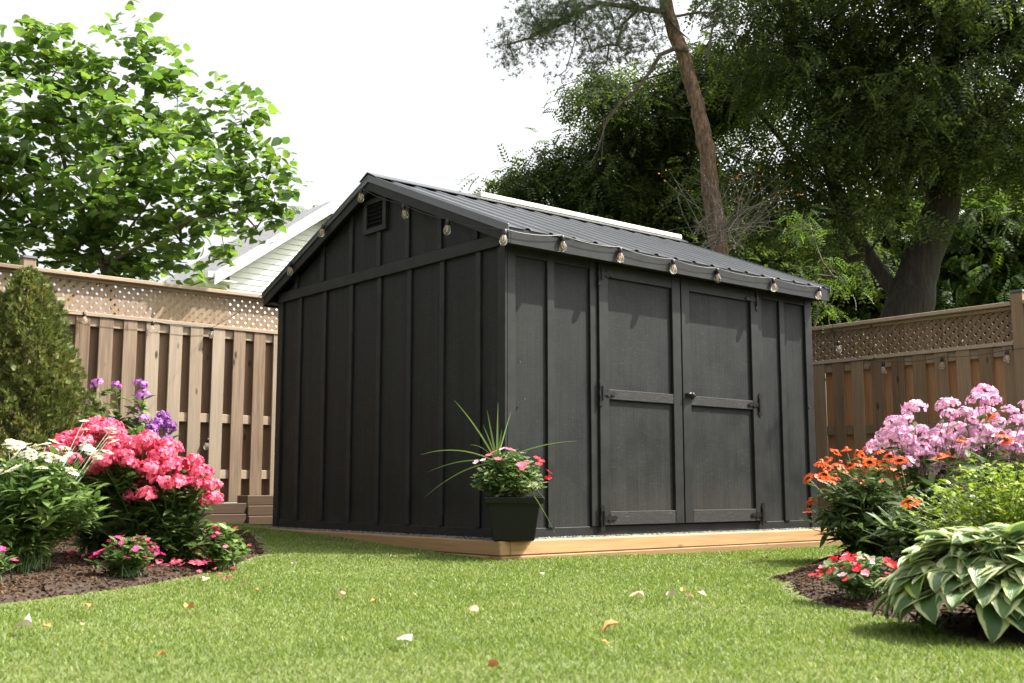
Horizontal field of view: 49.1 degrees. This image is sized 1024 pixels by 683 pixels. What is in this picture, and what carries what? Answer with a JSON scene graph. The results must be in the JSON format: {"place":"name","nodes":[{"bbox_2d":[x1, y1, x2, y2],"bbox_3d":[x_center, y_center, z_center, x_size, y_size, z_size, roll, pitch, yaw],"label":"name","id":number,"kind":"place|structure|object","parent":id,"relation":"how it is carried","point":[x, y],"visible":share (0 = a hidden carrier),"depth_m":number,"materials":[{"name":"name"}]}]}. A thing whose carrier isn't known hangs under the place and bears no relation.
{"place":"outdoors","nodes":[
{"label":"outdoors","id":0,"kind":"place"},
{"bbox_2d":[132,201,338,502],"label":"neighbour house","id":1,"kind":"structure","parent":0,"point":[258,268],"depth_m":21.93,"materials":[{"name":"white plastic"}]},
{"bbox_2d":[0,523,1023,682],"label":"lawn ground","id":2,"kind":"structure","parent":0,"point":[958,634],"depth_m":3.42,"materials":[{"name":"green plant"}]},
{"bbox_2d":[12,614,32,629],"bbox_3d":[-1.510,0.863,3.451,0.064,0.045,0.048,6,-10,-40],"label":"fallen leaf","id":3,"kind":"object","parent":2,"relation":"on","point":[27,621],"visible":1,"depth_m":3.45,"materials":[{"name":"beige plant"}]},
{"bbox_2d":[0,526,260,603],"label":"mulch bed","id":4,"kind":"object","parent":2,"relation":"on","point":[68,590],"visible":0.06,"depth_m":5.13,"materials":[{"name":"brown wood"}]},
{"bbox_2d":[0,543,21,580],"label":"impatiens","id":5,"kind":"object","parent":4,"relation":"on","point":[3,560],"visible":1,"depth_m":4.93,"materials":[{"name":"green plant"}]},
{"bbox_2d":[0,265,107,488],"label":"cedar","id":6,"kind":"object","parent":4,"relation":"on","point":[62,395],"visible":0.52,"depth_m":7.41,"materials":[{"name":"green plant"}]},
{"bbox_2d":[0,419,119,572],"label":"daisy bush","id":7,"kind":"object","parent":4,"relation":"on","point":[37,502],"visible":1,"depth_m":5.31,"materials":[{"name":"green plant"}]},
{"bbox_2d":[43,415,148,556],"bbox_3d":[-2.260,0.800,6.157,0.583,0.795,0.643,-4,-9,29],"label":"phlox","id":8,"kind":"object","parent":4,"relation":"on","point":[94,540],"visible":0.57,"depth_m":6.06,"materials":[{"name":"pink plant"}]},
{"bbox_2d":[79,378,155,527],"bbox_3d":[-2.705,0.767,7.586,0.567,1.085,0.631,1,-8,-10],"label":"phlox","id":9,"kind":"object","parent":4,"relation":"on","point":[138,421],"visible":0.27,"depth_m":7.71,"materials":[{"name":"purple plant"}]},
{"bbox_2d":[84,534,165,577],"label":"impatiens","id":10,"kind":"object","parent":4,"relation":"on","point":[128,558],"visible":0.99,"depth_m":5.22,"materials":[{"name":"green plant"}]},
{"bbox_2d":[83,429,192,561],"bbox_3d":[-1.978,0.828,5.993,0.579,0.716,0.600,-1,-8,4],"label":"phlox","id":11,"kind":"object","parent":4,"relation":"on","point":[158,448],"visible":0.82,"depth_m":5.88,"materials":[{"name":"pink plant"}]},
{"bbox_2d":[143,410,182,477],"bbox_3d":[-2.275,0.869,7.144,0.386,0.881,0.730,1,-8,-11],"label":"allium","id":12,"kind":"object","parent":4,"relation":"on","point":[162,416],"visible":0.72,"depth_m":7.18,"materials":[{"name":"purple plant"}]},
{"bbox_2d":[122,453,224,563],"bbox_3d":[-1.779,0.890,5.888,0.513,0.605,0.525,2,-8,-16],"label":"phlox","id":13,"kind":"object","parent":4,"relation":"on","point":[180,515],"visible":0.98,"depth_m":5.81,"materials":[{"name":"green plant"}]},
{"bbox_2d":[188,522,251,572],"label":"impatiens","id":14,"kind":"object","parent":4,"relation":"on","point":[224,552],"visible":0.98,"depth_m":5.82,"materials":[{"name":"green plant"}]},
{"bbox_2d":[0,255,277,501],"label":"wooden fence","id":15,"kind":"object","parent":2,"relation":"on","point":[169,364],"visible":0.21,"depth_m":10.52,"materials":[{"name":"brown wood"}]},
{"bbox_2d":[67,294,262,463],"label":"string lights","id":16,"kind":"object","parent":15,"relation":"attached to","point":[152,330],"visible":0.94,"depth_m":10.35,"materials":[{"name":"black rubber"}]},
{"bbox_2d":[0,0,312,314],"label":"broadleaf tree","id":17,"kind":"object","parent":2,"relation":"on","point":[92,228],"visible":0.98,"depth_m":11.24,"materials":[{"name":"green plant"}]},
{"bbox_2d":[184,602,193,607],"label":"fallen leaf","id":18,"kind":"object","parent":2,"relation":"on","point":[190,605],"visible":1,"depth_m":4.09,"materials":[{"name":"plant"}]},
{"bbox_2d":[199,514,246,523],"bbox_3d":[-4.015,1.514,9.269,3.862,0.125,0.220,6,-10,-40],"label":"retaining timber","id":19,"kind":"object","parent":2,"relation":"on","point":[229,518],"visible":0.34,"depth_m":10.29,"materials":[{"name":"brown wood"}]},
{"bbox_2d":[198,503,245,513],"bbox_3d":[-4.019,1.401,9.287,3.862,0.097,0.210,6,-10,-40],"label":"retaining timber","id":20,"kind":"object","parent":19,"relation":"on","point":[230,508],"visible":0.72,"depth_m":10.32,"materials":[{"name":"brown wood"}]},
{"bbox_2d":[246,515,272,523],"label":"retaining timber","id":21,"kind":"object","parent":2,"relation":"on","point":[265,519],"visible":0.14,"depth_m":10.47,"materials":[{"name":"brown wood"}]},
{"bbox_2d":[246,505,272,515],"bbox_3d":[-1.636,1.683,11.254,2.334,0.092,0.230,6,-10,-40],"label":"retaining timber","id":22,"kind":"object","parent":21,"relation":"on","point":[256,510],"visible":0.22,"depth_m":10.50,"materials":[{"name":"brown wood"}]},
{"bbox_2d":[237,495,272,504],"bbox_3d":[-1.642,1.590,11.274,2.334,0.092,0.210,6,-10,-40],"label":"retaining timber","id":23,"kind":"object","parent":22,"relation":"on","point":[257,499],"visible":0.32,"depth_m":10.53,"materials":[{"name":"brown wood"}]},
{"bbox_2d":[262,202,326,226],"bbox_3d":[-5.869,0.329,34.331,4.717,9.243,3.635,0,-8,-2],"label":"distant tree","id":24,"kind":"object","parent":2,"relation":"on","point":[297,208],"visible":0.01,"depth_m":34.30,"materials":[{"name":"green plant"}]},
{"bbox_2d":[338,591,345,596],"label":"fallen leaf","id":25,"kind":"object","parent":2,"relation":"on","point":[341,593],"visible":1,"depth_m":4.60,"materials":[{"name":"beige plant"}]},
{"bbox_2d":[396,634,411,640],"bbox_3d":[-0.305,0.831,3.151,0.041,0.017,0.053,6,-10,-40],"label":"fallen leaf","id":26,"kind":"object","parent":2,"relation":"on","point":[408,636],"visible":1,"depth_m":3.15,"materials":[{"name":"white plant"}]},
{"bbox_2d":[448,553,491,558],"bbox_3d":[-1.179,1.538,8.158,0.105,0.105,3.348,6,-10,-40],"label":"landscape timber","id":27,"kind":"object","parent":2,"relation":"on","point":[481,556],"visible":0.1,"depth_m":6.96,"materials":[{"name":"brown wood"}]},
{"bbox_2d":[264,528,509,555],"bbox_3d":[-1.146,1.435,8.139,0.085,0.088,3.440,6,-10,-40],"label":"landscape timber","id":28,"kind":"object","parent":27,"relation":"on","point":[472,546],"visible":0.52,"depth_m":7.32,"materials":[{"name":"brown wood"}]},
{"bbox_2d":[468,605,478,610],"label":"fallen leaf","id":29,"kind":"object","parent":2,"relation":"on","point":[474,608],"visible":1,"depth_m":3.94,"materials":[{"name":"beige plant"}]},
{"bbox_2d":[487,659,498,666],"bbox_3d":[-0.048,0.773,2.700,0.034,0.019,0.021,3,-8,-22],"label":"fallen leaf","id":30,"kind":"object","parent":2,"relation":"on","point":[493,662],"visible":1,"depth_m":2.69,"materials":[{"name":"orange plant"}]},
{"bbox_2d":[0,524,1023,644],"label":"bark mulch","id":31,"kind":"object","parent":2,"relation":"on","point":[802,570],"visible":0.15,"depth_m":5.15,"materials":[{"name":"brown wood"}]},
{"bbox_2d":[67,550,235,578],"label":"fallen petals","id":32,"kind":"object","parent":31,"relation":"on","point":[199,562],"visible":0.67,"depth_m":5.66,"materials":[{"name":"pink plant"}]},
{"bbox_2d":[601,619,620,631],"bbox_3d":[0.312,0.889,3.503,0.058,0.036,0.050,-2,-8,17],"label":"fallen leaf","id":33,"kind":"object","parent":2,"relation":"on","point":[608,623],"visible":1,"depth_m":3.50,"materials":[{"name":"plant"}]},
{"bbox_2d":[478,0,789,254],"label":"pine tree","id":34,"kind":"object","parent":2,"relation":"on","point":[705,145],"visible":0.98,"depth_m":13.32,"materials":[{"name":"green plant"}]},
{"bbox_2d":[455,21,815,268],"bbox_3d":[1.926,-1.119,17.345,5.966,7.667,4.083,1,-8,-11],"label":"locust tree","id":35,"kind":"object","parent":2,"relation":"on","point":[630,186],"visible":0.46,"depth_m":16.97,"materials":[{"name":"green plant"}]},
{"bbox_2d":[630,591,643,595],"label":"fallen leaf","id":36,"kind":"object","parent":2,"relation":"on","point":[641,593],"visible":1,"depth_m":4.48,"materials":[{"name":"beige plant"}]},
{"bbox_2d":[491,540,841,560],"bbox_3d":[1.358,1.522,8.032,3.800,0.105,0.105,6,-10,-40],"label":"landscape timber","id":37,"kind":"object","parent":2,"relation":"on","point":[700,549],"visible":0.22,"depth_m":7.88,"materials":[{"name":"beige wood"}]},
{"bbox_2d":[510,528,835,555],"bbox_3d":[1.383,1.427,8.075,3.703,0.089,0.090,6,-10,-40],"label":"landscape timber","id":38,"kind":"object","parent":37,"relation":"on","point":[569,545],"visible":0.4,"depth_m":7.69,"materials":[{"name":"beige wood"}]},
{"bbox_2d":[483,496,544,540],"bbox_3d":[0.007,1.100,6.973,0.370,0.268,0.370,0,-8,-2],"label":"flower pot","id":39,"kind":"object","parent":38,"relation":"on","point":[513,518],"visible":0.97,"depth_m":6.83,"materials":[{"name":"black plastic"}]},
{"bbox_2d":[421,400,570,525],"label":"spike grass","id":40,"kind":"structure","parent":39,"relation":"in","point":[495,454],"depth_m":6.95,"materials":[{"name":"green plant"}]},
{"bbox_2d":[470,447,551,496],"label":"potted impatiens","id":41,"kind":"object","parent":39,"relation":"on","point":[500,480],"visible":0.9,"depth_m":6.92,"materials":[{"name":"green plant"}]},
{"bbox_2d":[666,589,677,595],"bbox_3d":[0.642,1.015,4.530,0.048,0.031,0.040,6,-10,-40],"label":"fallen leaf","id":42,"kind":"object","parent":2,"relation":"on","point":[674,593],"visible":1,"depth_m":4.52,"materials":[{"name":"beige plant"}]},
{"bbox_2d":[658,168,801,254],"bbox_3d":[2.429,0.004,12.131,1.685,4.068,1.034,0,-8,1],"label":"bare bush","id":43,"kind":"object","parent":2,"relation":"on","point":[729,228],"visible":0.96,"depth_m":12.24,"materials":[{"name":"orange plant"}]},
{"bbox_2d":[571,0,1023,353],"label":"locust tree","id":44,"kind":"object","parent":2,"relation":"on","point":[948,169],"visible":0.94,"depth_m":13.92,"materials":[{"name":"green plant"}]},
{"bbox_2d":[749,204,875,526],"bbox_3d":[3.007,0.252,11.234,1.218,3.342,1.082,6,-10,-40],"label":"sapling","id":45,"kind":"object","parent":2,"relation":"on","point":[800,229],"visible":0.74,"depth_m":11.30,"materials":[{"name":"green plant"}]},
{"bbox_2d":[726,41,1023,380],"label":"understory tree","id":46,"kind":"object","parent":2,"relation":"on","point":[861,313],"visible":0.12,"depth_m":18.25,"materials":[{"name":"green plant"}]},
{"bbox_2d":[775,556,1023,643],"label":"mulch bed","id":47,"kind":"object","parent":2,"relation":"on","point":[1012,635],"visible":0.06,"depth_m":4.00,"materials":[{"name":"brown wood"}]},
{"bbox_2d":[809,551,897,600],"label":"impatiens","id":48,"kind":"object","parent":47,"relation":"on","point":[859,579],"visible":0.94,"depth_m":4.42,"materials":[{"name":"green plant"}]},
{"bbox_2d":[800,444,923,557],"bbox_3d":[2.192,1.005,6.935,0.804,0.752,0.828,0,-8,-1],"label":"coneflower","id":49,"kind":"object","parent":47,"relation":"on","point":[846,515],"visible":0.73,"depth_m":6.82,"materials":[{"name":"green plant"}]},
{"bbox_2d":[865,396,979,522],"bbox_3d":[2.294,0.777,6.167,0.792,0.927,0.473,4,-8,-25],"label":"phlox","id":50,"kind":"object","parent":47,"relation":"on","point":[915,450],"visible":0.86,"depth_m":6.03,"materials":[{"name":"pink plant"}]},
{"bbox_2d":[908,608,953,635],"bbox_3d":[1.328,0.879,3.533,0.154,0.133,0.189,2,-8,-16],"label":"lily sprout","id":51,"kind":"object","parent":47,"relation":"on","point":[923,619],"visible":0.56,"depth_m":3.52,"materials":[{"name":"green plant"}]},
{"bbox_2d":[858,412,1015,561],"bbox_3d":[2.131,0.771,5.586,0.994,0.878,0.677,3,-8,-22],"label":"coneflower","id":52,"kind":"object","parent":47,"relation":"on","point":[903,540],"visible":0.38,"depth_m":5.53,"materials":[{"name":"green plant"}]},
{"bbox_2d":[872,521,1023,644],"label":"hosta","id":53,"kind":"object","parent":47,"relation":"on","point":[984,579],"visible":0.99,"depth_m":3.38,"materials":[{"name":"green plant"}]},
{"bbox_2d":[891,454,1023,550],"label":"golden shrub","id":54,"kind":"object","parent":47,"relation":"on","point":[1010,509],"visible":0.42,"depth_m":4.87,"materials":[{"name":"green plant"}]},
{"bbox_2d":[954,383,1023,519],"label":"phlox","id":55,"kind":"object","parent":47,"relation":"on","point":[972,433],"visible":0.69,"depth_m":6.02,"materials":[{"name":"pink plant"}]},
{"bbox_2d":[812,289,1023,525],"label":"wooden fence","id":56,"kind":"object","parent":2,"relation":"on","point":[863,398],"visible":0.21,"depth_m":10.38,"materials":[{"name":"brown wood"}]},
{"bbox_2d":[830,299,1023,373],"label":"string lights","id":57,"kind":"object","parent":56,"relation":"attached to","point":[1006,359],"visible":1,"depth_m":10.05,"materials":[{"name":"black rubber"}]},
{"bbox_2d":[867,162,1023,354],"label":"understory tree","id":58,"kind":"object","parent":2,"relation":"on","point":[990,273],"visible":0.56,"depth_m":16.84,"materials":[{"name":"green plant"}]},
{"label":"gravel pad","id":59,"kind":"structure","parent":2,"relation":"on","visible":0},
{"bbox_2d":[263,526,819,539],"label":"pebbles","id":60,"kind":"object","parent":59,"relation":"on","point":[481,538],"visible":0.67,"depth_m":7.99,"materials":[{"name":"grey gravel"}]},
{"bbox_2d":[262,172,830,537],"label":"garden shed","id":61,"kind":"structure","parent":59,"relation":"on","point":[658,394],"depth_m":8.25,"materials":[{"name":"black paint"}]},
{"bbox_2d":[263,188,821,299],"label":"string lights","id":62,"kind":"object","parent":61,"relation":"attached to","point":[503,242],"visible":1,"depth_m":8.17,"materials":[{"name":"black rubber"},{"name":"clear glass"}]},
{"bbox_2d":[596,262,683,531],"bbox_3d":[0.928,0.399,8.047,0.862,1.885,0.050,6,-10,-40],"label":"door","id":63,"kind":"structure","parent":61,"relation":"in","point":[641,476],"depth_m":8.05,"materials":[{"name":"black paint"}]},
{"bbox_2d":[680,278,764,525],"bbox_3d":[1.631,0.474,8.614,0.928,1.885,0.077,6,-10,-40],"label":"door","id":64,"kind":"structure","parent":61,"relation":"in","point":[722,404],"depth_m":8.63,"materials":[{"name":"black paint"}]},
{"bbox_2d":[0,0,1023,485],"label":"sky","id":65,"kind":"structure","parent":0,"point":[408,90],"materials":[{"name":"white"}]}
]}

